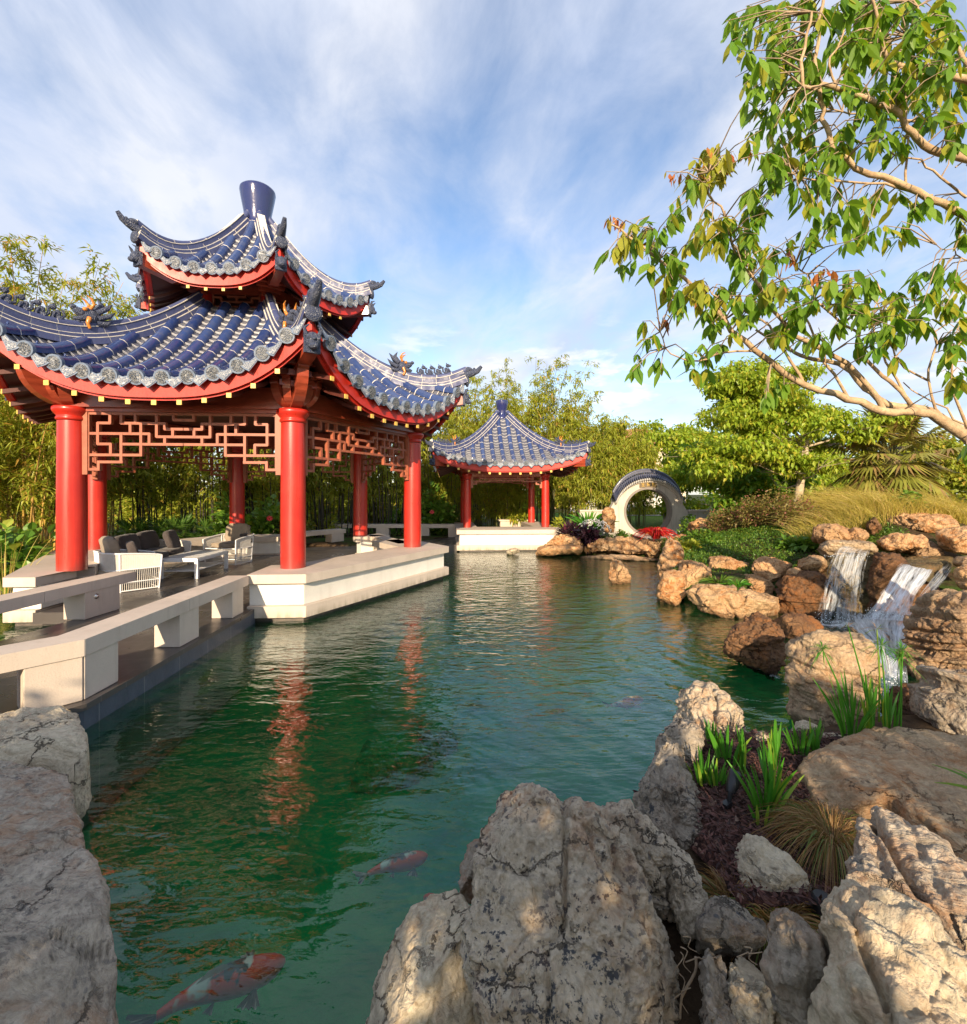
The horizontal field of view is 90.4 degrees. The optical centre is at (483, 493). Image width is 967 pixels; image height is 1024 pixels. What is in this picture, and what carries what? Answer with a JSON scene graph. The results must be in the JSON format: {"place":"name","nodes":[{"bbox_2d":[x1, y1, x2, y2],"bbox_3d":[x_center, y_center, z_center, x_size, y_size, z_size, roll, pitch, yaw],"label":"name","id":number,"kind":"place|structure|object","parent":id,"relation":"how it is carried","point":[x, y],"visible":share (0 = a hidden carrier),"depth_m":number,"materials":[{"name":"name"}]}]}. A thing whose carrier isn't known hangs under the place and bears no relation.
{"place":"outdoors","nodes":[
{"label":"outdoors","id":0,"kind":"place"},
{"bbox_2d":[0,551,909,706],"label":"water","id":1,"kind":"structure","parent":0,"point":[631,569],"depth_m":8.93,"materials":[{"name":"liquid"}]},
{"bbox_2d":[0,705,91,818],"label":"boulder","id":2,"kind":"object","parent":1,"relation":"in","point":[52,738],"visible":0.58,"depth_m":2.87,"materials":[{"name":"stone"}]},
{"bbox_2d":[0,760,117,1023],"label":"boulder","id":3,"kind":"object","parent":1,"relation":"in","point":[58,960],"visible":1,"depth_m":1.63,"materials":[{"name":"grey stone"}]},
{"bbox_2d":[125,949,284,1023],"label":"koi","id":4,"kind":"object","parent":1,"relation":"in","point":[249,974],"visible":1,"depth_m":1.97},
{"bbox_2d":[353,850,427,884],"bbox_3d":[-0.497,2.011,2.601,0.406,0.109,0.187,0,6,-24],"label":"koi","id":5,"kind":"object","parent":1,"relation":"in","point":[408,860],"visible":1,"depth_m":2.60},
{"bbox_2d":[365,889,474,1023],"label":"boulder","id":6,"kind":"object","parent":1,"relation":"in","point":[419,978],"visible":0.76,"depth_m":1.62,"materials":[{"name":"stone"}]},
{"bbox_2d":[458,839,479,904],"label":"boulder","id":7,"kind":"object","parent":6,"relation":"on","point":[466,876],"visible":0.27,"depth_m":1.95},
{"bbox_2d":[459,782,680,1023],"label":"boulder","id":8,"kind":"object","parent":1,"relation":"in","point":[562,924],"visible":1,"depth_m":1.50,"materials":[{"name":"stone"}]},
{"bbox_2d":[583,536,664,557],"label":"boulder","id":9,"kind":"object","parent":1,"relation":"in","point":[622,545],"visible":0.9,"depth_m":14.57,"materials":[{"name":"beige stone"}]},
{"bbox_2d":[685,584,779,621],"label":"boulder","id":10,"kind":"object","parent":1,"relation":"in","point":[725,601],"visible":0.94,"depth_m":7.55,"materials":[{"name":"beige stone"}]},
{"bbox_2d":[722,611,785,680],"bbox_3d":[3.053,1.691,5.402,0.767,0.682,0.574,0,0,-24],"label":"boulder","id":11,"kind":"object","parent":1,"relation":"in","point":[755,642],"visible":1,"depth_m":5.18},
{"bbox_2d":[772,612,823,641],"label":"boulder","id":12,"kind":"object","parent":1,"relation":"in","point":[791,625],"visible":0.61,"depth_m":6.46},
{"bbox_2d":[774,570,835,625],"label":"boulder","id":13,"kind":"object","parent":1,"relation":"in","point":[804,592],"visible":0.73,"depth_m":7.59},
{"bbox_2d":[784,629,884,727],"bbox_3d":[3.068,1.679,4.222,0.692,1.030,0.970,0,0,38],"label":"boulder","id":14,"kind":"object","parent":1,"relation":"in","point":[807,699],"visible":0.67,"depth_m":3.94,"materials":[{"name":"brown stone"}]},
{"bbox_2d":[822,555,874,638],"bbox_3d":[6.205,1.772,7.961,1.328,1.554,1.096,0,0,-45],"label":"boulder","id":15,"kind":"object","parent":1,"relation":"in","point":[851,600],"visible":0.42,"depth_m":7.67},
{"bbox_2d":[825,552,873,572],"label":"boulder","id":16,"kind":"object","parent":15,"relation":"on","point":[837,563],"visible":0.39,"depth_m":8.06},
{"bbox_2d":[816,539,877,557],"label":"boulder","id":17,"kind":"object","parent":16,"relation":"on","point":[833,547],"visible":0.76,"depth_m":8.06,"materials":[{"name":"brown stone"}]},
{"bbox_2d":[811,523,850,543],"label":"boulder","id":18,"kind":"object","parent":17,"relation":"on","point":[821,533],"visible":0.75,"depth_m":8.78,"materials":[{"name":"beige stone"}]},
{"bbox_2d":[855,614,907,691],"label":"rapids","id":19,"kind":"structure","parent":1,"relation":"on","point":[898,632],"depth_m":5.78,"materials":[{"name":"white"}]},
{"bbox_2d":[868,565,930,620],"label":"waterfall","id":20,"kind":"structure","parent":19,"relation":"on","point":[899,596],"depth_m":6.36,"materials":[{"name":"white"}]},
{"bbox_2d":[865,552,909,619],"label":"boulder","id":21,"kind":"object","parent":1,"relation":"on","point":[884,567],"visible":0.69,"depth_m":7.27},
{"bbox_2d":[872,576,940,663],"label":"waterfall","id":22,"kind":"object","parent":1,"relation":"in","point":[924,587],"visible":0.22,"depth_m":7.06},
{"bbox_2d":[895,588,966,682],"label":"boulder","id":23,"kind":"object","parent":1,"relation":"in","point":[934,630],"visible":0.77,"depth_m":5.03,"materials":[{"name":"stone"}]},
{"bbox_2d":[907,664,966,734],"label":"boulder","id":24,"kind":"object","parent":1,"relation":"on","point":[940,703],"visible":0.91,"depth_m":3.31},
{"bbox_2d":[0,495,965,1023],"bbox_3d":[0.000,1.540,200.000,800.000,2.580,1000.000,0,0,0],"label":"ground","id":25,"kind":"structure","parent":0,"point":[240,823],"depth_m":4.67,"materials":[{"name":"liquid"}]},
{"bbox_2d":[0,391,55,559],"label":"bamboo clump","id":26,"kind":"object","parent":25,"relation":"on","point":[39,520],"visible":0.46,"depth_m":11.46,"materials":[{"name":"plant"}]},
{"bbox_2d":[0,519,55,593],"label":"shrub","id":27,"kind":"object","parent":25,"relation":"on","point":[30,532],"visible":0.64,"depth_m":9.47,"materials":[{"name":"green plant"}]},
{"bbox_2d":[0,396,128,551],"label":"bamboo clump","id":28,"kind":"object","parent":25,"relation":"on","point":[22,428],"visible":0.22,"depth_m":11.83,"materials":[{"name":"plant"}]},
{"bbox_2d":[0,233,140,544],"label":"bamboo clump","id":29,"kind":"object","parent":25,"relation":"on","point":[21,258],"visible":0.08,"depth_m":12.62,"materials":[{"name":"plant"}]},
{"bbox_2d":[0,244,149,538],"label":"bamboo clump","id":30,"kind":"object","parent":25,"relation":"on","point":[9,285],"visible":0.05,"depth_m":13.75,"materials":[{"name":"plant"}]},
{"bbox_2d":[0,609,253,713],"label":"walkway","id":31,"kind":"structure","parent":25,"relation":"on","point":[140,655],"depth_m":5.27,"materials":[{"name":"concrete"}]},
{"bbox_2d":[0,571,135,619],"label":"bench rail","id":32,"kind":"object","parent":31,"relation":"on","point":[89,597],"visible":1,"depth_m":6.59,"materials":[{"name":"stone"}]},
{"bbox_2d":[0,575,248,708],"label":"bench rail","id":33,"kind":"object","parent":31,"relation":"on","point":[78,664],"visible":0.97,"depth_m":4.22,"materials":[{"name":"stone"}]},
{"bbox_2d":[107,455,214,529],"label":"shrub","id":34,"kind":"object","parent":25,"relation":"on","point":[125,511],"visible":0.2,"depth_m":23.18,"materials":[{"name":"green plant"}]},
{"bbox_2d":[113,439,215,537],"bbox_3d":[-11.127,-0.987,16.622,4.313,5.579,3.985,0,0,0],"label":"bamboo clump","id":35,"kind":"object","parent":25,"relation":"on","point":[152,493],"visible":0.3,"depth_m":16.28,"materials":[{"name":"green plant"}]},
{"bbox_2d":[77,613,254,827],"bbox_3d":[-4.837,2.268,4.625,3.372,0.963,5.905,0,0,23],"label":"walkway edge","id":36,"kind":"object","parent":25,"relation":"on","point":[137,730],"visible":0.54,"depth_m":4.93,"materials":[{"name":"grey stone"}]},
{"bbox_2d":[145,510,206,538],"bbox_3d":[-9.768,1.101,15.331,2.018,1.154,2.846,0,0,30],"label":"fan palm","id":37,"kind":"object","parent":25,"relation":"on","point":[173,523],"visible":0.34,"depth_m":15.21,"materials":[{"name":"green plant"}]},
{"bbox_2d":[159,446,271,535],"bbox_3d":[-9.350,-1.046,17.244,3.710,5.698,3.728,0,0,28],"label":"bamboo clump","id":38,"kind":"object","parent":25,"relation":"on","point":[223,485],"visible":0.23,"depth_m":16.47,"materials":[{"name":"green plant"}]},
{"bbox_2d":[197,490,265,536],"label":"shrub","id":39,"kind":"object","parent":25,"relation":"on","point":[222,516],"visible":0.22,"depth_m":15.47,"materials":[{"name":"green plant"}]},
{"bbox_2d":[0,180,482,673],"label":"garden pavilion","id":40,"kind":"structure","parent":25,"relation":"on","point":[235,343],"depth_m":8.33,"materials":[{"name":"tile"}]},
{"bbox_2d":[93,536,162,592],"bbox_3d":[-6.522,1.243,8.777,0.937,0.976,0.869,0,0,38],"label":"armchair","id":41,"kind":"object","parent":40,"relation":"on","point":[109,556],"visible":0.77,"depth_m":8.47,"materials":[{"name":"beige fabric"}]},
{"bbox_2d":[112,530,191,582],"bbox_3d":[-7.023,1.273,10.149,0.911,0.918,2.079,0,0,-14],"label":"sofa","id":42,"kind":"object","parent":40,"relation":"on","point":[149,541],"visible":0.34,"depth_m":10.28,"materials":[{"name":"grey fabric"}]},
{"bbox_2d":[158,550,227,578],"bbox_3d":[-6.240,1.520,10.420,0.755,0.419,1.405,0,0,-5],"label":"coffee table","id":43,"kind":"object","parent":40,"relation":"on","point":[195,557],"visible":0.91,"depth_m":10.17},
{"bbox_2d":[202,523,254,564],"bbox_3d":[-6.329,1.243,12.053,0.937,0.976,0.869,0,0,10],"label":"armchair","id":44,"kind":"object","parent":40,"relation":"on","point":[233,538],"visible":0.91,"depth_m":12.06,"materials":[{"name":"beige fabric"}]},
{"bbox_2d":[245,494,279,533],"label":"shrub","id":45,"kind":"object","parent":25,"relation":"on","point":[265,526],"visible":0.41,"depth_m":15.17,"materials":[{"name":"green plant"}]},
{"bbox_2d":[224,449,318,527],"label":"bamboo clump","id":46,"kind":"object","parent":25,"relation":"on","point":[264,491],"visible":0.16,"depth_m":17.57,"materials":[{"name":"green plant"}]},
{"bbox_2d":[306,450,370,537],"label":"bamboo clump","id":47,"kind":"object","parent":25,"relation":"on","point":[328,484],"visible":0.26,"depth_m":18.81,"materials":[{"name":"green plant"}]},
{"bbox_2d":[324,466,421,523],"bbox_3d":[-5.867,-0.575,26.834,5.719,5.052,4.813,0,0,0],"label":"background tree","id":48,"kind":"object","parent":25,"relation":"on","point":[346,509],"visible":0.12,"depth_m":25.78,"materials":[{"name":"green plant"}]},
{"bbox_2d":[348,749,399,793],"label":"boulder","id":49,"kind":"object","parent":25,"relation":"on","point":[374,771],"visible":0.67,"depth_m":4.54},
{"bbox_2d":[340,436,432,534],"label":"bamboo clump","id":50,"kind":"object","parent":25,"relation":"on","point":[376,483],"visible":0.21,"depth_m":19.98,"materials":[{"name":"green plant"}]},
{"bbox_2d":[324,524,457,536],"bbox_3d":[-3.675,1.475,19.200,5.450,0.510,0.400,0,0,0],"label":"bench rail","id":51,"kind":"object","parent":25,"relation":"on","point":[384,529],"visible":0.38,"depth_m":19.00,"materials":[{"name":"stone"}]},
{"bbox_2d":[360,731,433,788],"bbox_3d":[-0.915,2.764,4.865,0.827,0.542,0.674,0,0,0],"label":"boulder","id":52,"kind":"object","parent":25,"relation":"on","point":[410,751],"visible":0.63,"depth_m":4.76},
{"bbox_2d":[403,480,460,534],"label":"shrub","id":53,"kind":"object","parent":25,"relation":"on","point":[441,515],"visible":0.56,"depth_m":20.09,"materials":[{"name":"green plant"}]},
{"bbox_2d":[412,720,457,761],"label":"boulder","id":54,"kind":"object","parent":25,"relation":"on","point":[439,740],"visible":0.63,"depth_m":5.12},
{"bbox_2d":[397,404,478,516],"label":"bamboo clump","id":55,"kind":"object","parent":25,"relation":"on","point":[445,482],"visible":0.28,"depth_m":21.49,"materials":[{"name":"green plant"}]},
{"bbox_2d":[437,370,515,526],"bbox_3d":[-0.466,-2.039,24.335,4.766,7.684,5.521,0,0,0],"label":"bamboo clump","id":56,"kind":"object","parent":25,"relation":"on","point":[483,418],"visible":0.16,"depth_m":23.41,"materials":[{"name":"green plant"}]},
{"bbox_2d":[459,478,539,526],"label":"bamboo clump","id":57,"kind":"object","parent":25,"relation":"on","point":[513,495],"visible":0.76,"depth_m":21.97,"materials":[{"name":"green plant"}]},
{"bbox_2d":[425,400,595,569],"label":"garden pavilion","id":58,"kind":"structure","parent":25,"relation":"on","point":[502,442],"depth_m":16.91,"materials":[{"name":"tile"}]},
{"bbox_2d":[469,354,600,524],"bbox_3d":[1.954,-2.563,24.978,6.972,8.734,4.924,0,0,34],"label":"bamboo clump","id":59,"kind":"object","parent":25,"relation":"on","point":[536,423],"visible":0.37,"depth_m":23.90,"materials":[{"name":"green plant"}]},
{"bbox_2d":[535,390,616,524],"bbox_3d":[4.467,-1.715,24.326,3.666,7.036,5.977,0,0,-45],"label":"bamboo clump","id":60,"kind":"object","parent":25,"relation":"on","point":[586,406],"visible":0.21,"depth_m":24.33,"materials":[{"name":"green plant"}]},
{"bbox_2d":[551,410,633,522],"bbox_3d":[5.068,-1.101,22.824,4.086,5.809,4.537,0,0,0],"label":"bamboo clump","id":61,"kind":"object","parent":25,"relation":"on","point":[611,463],"visible":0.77,"depth_m":21.99,"materials":[{"name":"green plant"}]},
{"bbox_2d":[597,799,679,922],"bbox_3d":[0.615,1.482,1.963,0.329,0.341,0.394,0,0,-45],"label":"boulder","id":62,"kind":"object","parent":25,"relation":"on","point":[654,849],"visible":0.49,"depth_m":1.86,"materials":[{"name":"stone"}]},
{"bbox_2d":[607,469,688,537],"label":"moon gate","id":63,"kind":"structure","parent":25,"relation":"on","point":[628,486],"depth_m":18.34,"materials":[{"name":"grey stone"}]},
{"bbox_2d":[632,741,702,849],"bbox_3d":[0.946,1.619,2.358,0.422,0.603,0.560,0,0,0],"label":"boulder","id":64,"kind":"object","parent":25,"relation":"on","point":[664,799],"visible":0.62,"depth_m":2.33,"materials":[{"name":"stone"}]},
{"bbox_2d":[657,537,683,579],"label":"boulder","id":65,"kind":"object","parent":25,"relation":"on","point":[671,555],"visible":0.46,"depth_m":10.11,"materials":[{"name":"beige stone"}]},
{"bbox_2d":[656,569,685,608],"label":"boulder","id":66,"kind":"object","parent":25,"relation":"on","point":[671,586],"visible":1,"depth_m":8.44,"materials":[{"name":"beige stone"}]},
{"bbox_2d":[655,717,704,769],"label":"boulder","id":67,"kind":"object","parent":25,"relation":"on","point":[687,735],"visible":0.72,"depth_m":2.75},
{"bbox_2d":[667,849,708,943],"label":"boulder","id":68,"kind":"object","parent":25,"relation":"on","point":[687,896],"visible":0.87,"depth_m":1.72,"materials":[{"name":"stone"}]},
{"bbox_2d":[677,560,711,588],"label":"boulder","id":69,"kind":"object","parent":25,"relation":"on","point":[692,571],"visible":0.45,"depth_m":8.99,"materials":[{"name":"beige stone"}]},
{"bbox_2d":[673,680,746,737],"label":"boulder","id":70,"kind":"object","parent":25,"relation":"on","point":[698,702],"visible":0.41,"depth_m":3.28,"materials":[{"name":"stone"}]},
{"bbox_2d":[698,948,737,1023],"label":"boulder","id":71,"kind":"object","parent":25,"relation":"on","point":[715,999],"visible":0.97,"depth_m":1.41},
{"bbox_2d":[703,501,755,531],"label":"shrub","id":72,"kind":"object","parent":25,"relation":"on","point":[718,524],"visible":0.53,"depth_m":13.33,"materials":[{"name":"brown plant"}]},
{"bbox_2d":[694,895,766,957],"bbox_3d":[0.827,1.485,1.631,0.246,0.218,0.214,0,0,0],"label":"boulder","id":73,"kind":"object","parent":25,"relation":"on","point":[725,926],"visible":0.95,"depth_m":1.57,"materials":[{"name":"stone"}]},
{"bbox_2d":[698,863,779,957],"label":"grass tuft","id":74,"kind":"object","parent":25,"relation":"on","point":[717,885],"visible":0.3,"depth_m":1.86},
{"bbox_2d":[633,726,854,910],"bbox_3d":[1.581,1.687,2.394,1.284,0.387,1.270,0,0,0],"label":"mulch","id":75,"kind":"object","parent":25,"relation":"on","point":[699,845],"visible":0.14,"depth_m":2.15,"materials":[{"name":"brown wood"}]},
{"bbox_2d":[707,724,751,767],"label":"iris","id":76,"kind":"object","parent":75,"relation":"on","point":[726,754],"visible":0.86,"depth_m":2.69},
{"bbox_2d":[727,757,803,815],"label":"iris","id":77,"kind":"object","parent":75,"relation":"on","point":[771,794],"visible":0.76,"depth_m":2.25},
{"bbox_2d":[734,833,811,916],"bbox_3d":[1.148,1.547,1.948,0.295,0.275,0.298,0,0,0],"label":"boulder","id":78,"kind":"object","parent":75,"relation":"on","point":[763,861],"visible":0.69,"depth_m":1.87,"materials":[{"name":"stone"}]},
{"bbox_2d":[757,733,796,800],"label":"iris","id":79,"kind":"object","parent":75,"relation":"on","point":[762,760],"visible":0.6,"depth_m":2.36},
{"bbox_2d":[741,795,870,915],"bbox_3d":[1.496,1.513,2.022,0.800,0.300,0.803,0,0,0],"label":"grass tuft","id":80,"kind":"object","parent":75,"relation":"on","point":[809,823],"visible":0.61,"depth_m":2.02,"materials":[{"name":"plant"}]},
{"bbox_2d":[812,671,880,737],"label":"iris","id":81,"kind":"object","parent":75,"relation":"on","point":[865,719],"visible":0.77,"depth_m":2.97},
{"bbox_2d":[667,424,823,517],"bbox_3d":[8.786,-0.419,16.320,5.026,4.139,3.283,0,0,0],"label":"garden tree","id":82,"kind":"object","parent":25,"relation":"on","point":[736,489],"visible":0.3,"depth_m":15.49,"materials":[{"name":"green plant"}]},
{"bbox_2d":[727,956,776,1023],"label":"boulder","id":83,"kind":"object","parent":25,"relation":"on","point":[750,995],"visible":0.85,"depth_m":1.39,"materials":[{"name":"stone"}]},
{"bbox_2d":[723,487,793,528],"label":"shrub","id":84,"kind":"object","parent":25,"relation":"on","point":[752,519],"visible":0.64,"depth_m":12.19,"materials":[{"name":"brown plant"}]},
{"bbox_2d":[715,882,820,968],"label":"grass tuft","id":85,"kind":"object","parent":25,"relation":"on","point":[794,908],"visible":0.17,"depth_m":1.75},
{"bbox_2d":[751,556,792,582],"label":"boulder","id":86,"kind":"object","parent":25,"relation":"on","point":[772,569],"visible":0.75,"depth_m":8.70,"materials":[{"name":"beige stone"}]},
{"bbox_2d":[639,515,908,575],"bbox_3d":[6.005,1.102,12.252,4.512,1.404,6.617,0,0,0],"label":"ground cover","id":87,"kind":"object","parent":25,"relation":"on","point":[736,534],"visible":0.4,"depth_m":10.54,"materials":[{"name":"green plant"}]},
{"bbox_2d":[594,0,966,466],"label":"spreading tree","id":88,"kind":"object","parent":25,"relation":"on","point":[859,49],"visible":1,"depth_m":3.39,"materials":[{"name":"green plant"}]},
{"bbox_2d":[759,907,827,1023],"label":"boulder","id":89,"kind":"object","parent":25,"relation":"on","point":[793,962],"visible":0.97,"depth_m":1.06,"materials":[{"name":"stone"}]},
{"bbox_2d":[755,495,831,528],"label":"shrub","id":90,"kind":"object","parent":25,"relation":"on","point":[790,511],"visible":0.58,"depth_m":11.16,"materials":[{"name":"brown plant"}]},
{"bbox_2d":[674,355,916,503],"bbox_3d":[8.312,-1.314,13.341,5.716,5.246,4.037,0,0,-25],"label":"garden tree","id":91,"kind":"object","parent":25,"relation":"on","point":[737,388],"visible":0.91,"depth_m":12.71,"materials":[{"name":"green plant"}]},
{"bbox_2d":[774,533,819,552],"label":"shrub","id":92,"kind":"object","parent":25,"relation":"on","point":[789,543],"visible":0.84,"depth_m":9.89,"materials":[{"name":"green plant"}]},
{"bbox_2d":[759,484,966,545],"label":"grass","id":93,"kind":"structure","parent":25,"relation":"on","point":[854,504],"depth_m":10.20,"materials":[{"name":"plant"}]},
{"bbox_2d":[795,726,966,861],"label":"boulder","id":94,"kind":"object","parent":25,"relation":"on","point":[863,772],"visible":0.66,"depth_m":2.40,"materials":[{"name":"brown stone"}]},
{"bbox_2d":[799,622,930,726],"bbox_3d":[2.309,1.130,2.958,0.798,0.670,0.362,0,0,0],"label":"papyrus","id":95,"kind":"object","parent":94,"relation":"on","point":[901,653],"visible":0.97,"depth_m":2.95,"materials":[{"name":"green plant"}]},
{"bbox_2d":[807,879,966,1023],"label":"boulder","id":96,"kind":"object","parent":25,"relation":"on","point":[894,957],"visible":1,"depth_m":0.93,"materials":[{"name":"stone"}]},
{"bbox_2d":[813,403,963,503],"bbox_3d":[11.193,-0.777,13.218,3.769,3.506,3.927,0,0,0],"label":"fan palm","id":97,"kind":"object","parent":25,"relation":"on","point":[894,472],"visible":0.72,"depth_m":12.61,"materials":[{"name":"green plant"}]},
{"bbox_2d":[844,806,966,949],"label":"boulder","id":98,"kind":"object","parent":25,"relation":"on","point":[920,863],"visible":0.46,"depth_m":1.33,"materials":[{"name":"grey stone"}]},
{"bbox_2d":[884,513,959,532],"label":"boulder","id":99,"kind":"object","parent":25,"relation":"on","point":[928,522],"visible":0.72,"depth_m":9.22,"materials":[{"name":"beige stone"}]},
{"bbox_2d":[898,555,953,583],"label":"boulder","id":100,"kind":"object","parent":25,"relation":"on","point":[939,566],"visible":0.73,"depth_m":7.30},
{"bbox_2d":[876,532,928,553],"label":"boulder","id":101,"kind":"object","parent":100,"relation":"on","point":[902,543],"visible":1,"depth_m":8.07,"materials":[{"name":"beige stone"}]},
{"bbox_2d":[935,525,966,554],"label":"boulder","id":102,"kind":"object","parent":100,"relation":"on","point":[953,540],"visible":1,"depth_m":7.83,"materials":[{"name":"beige stone"}]},
{"bbox_2d":[0,0,966,494],"label":"sky","id":103,"kind":"structure","parent":0,"point":[472,159],"materials":[{"name":"blue"}]},
{"bbox_2d":[526,513,716,530],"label":"lawn","id":104,"kind":"structure","parent":0,"point":[653,521],"depth_m":28.42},
{"bbox_2d":[589,419,661,526],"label":"bamboo clump","id":105,"kind":"object","parent":104,"relation":"on","point":[642,457],"visible":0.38,"depth_m":22.75,"materials":[{"name":"green plant"}]},
{"bbox_2d":[602,418,737,521],"bbox_3d":[9.260,-1.230,26.183,9.442,5.759,5.033,0,0,0],"label":"garden tree","id":106,"kind":"object","parent":104,"relation":"on","point":[670,439],"visible":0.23,"depth_m":25.25,"materials":[{"name":"green plant"}]},
{"bbox_2d":[661,430,869,500],"bbox_3d":[12.741,-0.702,20.908,9.940,4.703,4.627,0,0,0],"label":"garden tree","id":107,"kind":"object","parent":104,"relation":"on","point":[678,479],"visible":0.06,"depth_m":21.15,"materials":[{"name":"green plant"}]},
{"bbox_2d":[911,436,966,502],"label":"garden tree","id":108,"kind":"object","parent":104,"relation":"on","point":[960,468],"visible":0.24,"depth_m":23.36,"materials":[{"name":"green plant"}]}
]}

